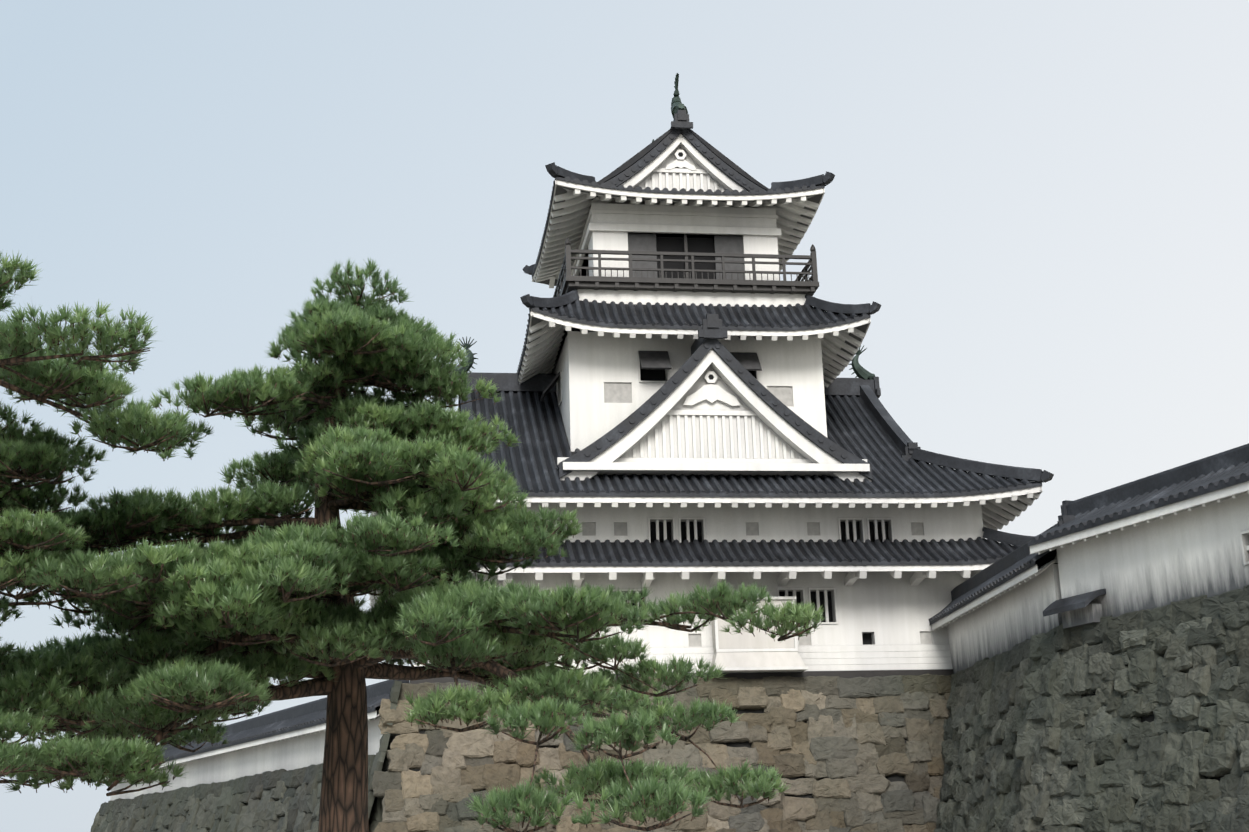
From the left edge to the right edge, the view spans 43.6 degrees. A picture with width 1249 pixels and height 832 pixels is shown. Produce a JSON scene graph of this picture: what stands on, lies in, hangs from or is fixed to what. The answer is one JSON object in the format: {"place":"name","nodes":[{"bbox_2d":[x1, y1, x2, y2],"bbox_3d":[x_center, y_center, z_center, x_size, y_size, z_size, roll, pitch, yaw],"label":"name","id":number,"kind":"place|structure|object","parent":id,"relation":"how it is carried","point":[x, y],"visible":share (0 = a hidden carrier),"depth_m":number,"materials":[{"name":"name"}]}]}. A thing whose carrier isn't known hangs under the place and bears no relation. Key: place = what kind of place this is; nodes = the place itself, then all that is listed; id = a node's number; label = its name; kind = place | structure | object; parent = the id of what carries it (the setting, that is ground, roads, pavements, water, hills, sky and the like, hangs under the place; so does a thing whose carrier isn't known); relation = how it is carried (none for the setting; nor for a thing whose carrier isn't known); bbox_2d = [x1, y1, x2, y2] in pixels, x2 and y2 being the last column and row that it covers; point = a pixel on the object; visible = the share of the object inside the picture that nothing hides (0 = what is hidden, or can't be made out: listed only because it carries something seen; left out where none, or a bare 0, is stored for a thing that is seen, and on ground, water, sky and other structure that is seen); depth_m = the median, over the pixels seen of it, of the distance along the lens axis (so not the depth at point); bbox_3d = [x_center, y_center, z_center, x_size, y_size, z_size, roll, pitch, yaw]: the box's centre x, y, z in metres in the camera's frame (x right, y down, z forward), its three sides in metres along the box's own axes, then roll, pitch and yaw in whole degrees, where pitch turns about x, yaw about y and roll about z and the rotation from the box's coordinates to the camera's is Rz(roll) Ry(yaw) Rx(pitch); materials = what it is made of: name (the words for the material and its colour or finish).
{"place":"outdoors","nodes":[
{"label":"outdoors","id":0,"kind":"place"},
{"bbox_2d":[0,400,168,783],"bbox_3d":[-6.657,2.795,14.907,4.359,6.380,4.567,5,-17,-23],"label":"pine tree","id":1,"kind":"object","parent":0,"point":[28,460],"visible":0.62,"depth_m":15.28,"materials":[{"name":"green plant"}]},
{"bbox_2d":[0,249,214,460],"bbox_3d":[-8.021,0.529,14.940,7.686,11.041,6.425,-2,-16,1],"label":"pine tree","id":2,"kind":"object","parent":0,"point":[30,369],"visible":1,"depth_m":15.17,"materials":[{"name":"green plant"}]},
{"bbox_2d":[91,754,388,831],"bbox_3d":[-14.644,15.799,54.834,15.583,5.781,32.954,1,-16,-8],"label":"stone wall","id":3,"kind":"structure","parent":0,"point":[221,806],"depth_m":51.87,"materials":[{"name":"grey stone"}]},
{"bbox_2d":[105,680,409,799],"bbox_3d":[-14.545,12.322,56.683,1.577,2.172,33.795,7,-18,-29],"label":"wing wall","id":4,"kind":"structure","parent":3,"relation":"on","point":[290,738],"depth_m":51.61,"materials":[{"name":"paint"}]},
{"bbox_2d":[0,258,826,831],"bbox_3d":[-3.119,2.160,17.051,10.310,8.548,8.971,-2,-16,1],"label":"pine tree","id":5,"kind":"object","parent":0,"point":[222,626],"visible":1,"depth_m":16.11,"materials":[{"name":"green plant"}]},
{"bbox_2d":[0,0,1248,831],"label":"sky","id":6,"kind":"structure","parent":0,"point":[1043,205],"materials":[{"name":"blue"}]},
{"bbox_2d":[372,673,951,831],"bbox_3d":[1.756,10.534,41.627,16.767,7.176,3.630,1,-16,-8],"label":"stone wall","id":7,"kind":"structure","parent":0,"point":[849,745],"depth_m":41.72,"materials":[{"name":"beige stone"}]},
{"bbox_2d":[369,73,1053,683],"bbox_3d":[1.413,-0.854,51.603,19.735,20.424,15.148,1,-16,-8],"label":"castle keep","id":8,"kind":"structure","parent":7,"relation":"on","point":[679,407],"depth_m":45.47,"materials":[{"name":"paint"}]},
{"bbox_2d":[1012,585,1248,831],"bbox_3d":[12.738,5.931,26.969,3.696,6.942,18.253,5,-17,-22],"label":"stone wall","id":9,"kind":"structure","parent":0,"point":[1130,771],"depth_m":31.30,"materials":[{"name":"grey stone"}]},
{"bbox_2d":[1028,443,1248,628],"bbox_3d":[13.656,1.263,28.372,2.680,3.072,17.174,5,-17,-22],"label":"wing wall","id":10,"kind":"structure","parent":9,"relation":"on","point":[1169,536],"depth_m":32.51,"materials":[{"name":"paint"}]},
{"label":"ground","id":11,"kind":"structure","parent":0,"visible":0},
{"bbox_2d":[934,624,1070,831],"bbox_3d":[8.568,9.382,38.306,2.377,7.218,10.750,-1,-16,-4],"label":"stone wall","id":12,"kind":"structure","parent":11,"relation":"on","point":[985,722],"depth_m":37.98,"materials":[{"name":"grey stone"}]},
{"bbox_2d":[929,515,1074,673],"bbox_3d":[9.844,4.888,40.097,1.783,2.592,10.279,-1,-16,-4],"label":"wing wall","id":13,"kind":"structure","parent":12,"relation":"on","point":[1000,606],"depth_m":39.18,"materials":[{"name":"paint"}]},
{"label":"terrace","id":14,"kind":"structure","parent":0,"visible":0},
{"bbox_2d":[368,681,401,821],"bbox_3d":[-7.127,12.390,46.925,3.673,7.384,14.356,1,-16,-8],"label":"stone wall","id":15,"kind":"structure","parent":14,"relation":"on","point":[378,763],"depth_m":41.04,"materials":[{"name":"grey stone"}]}
]}

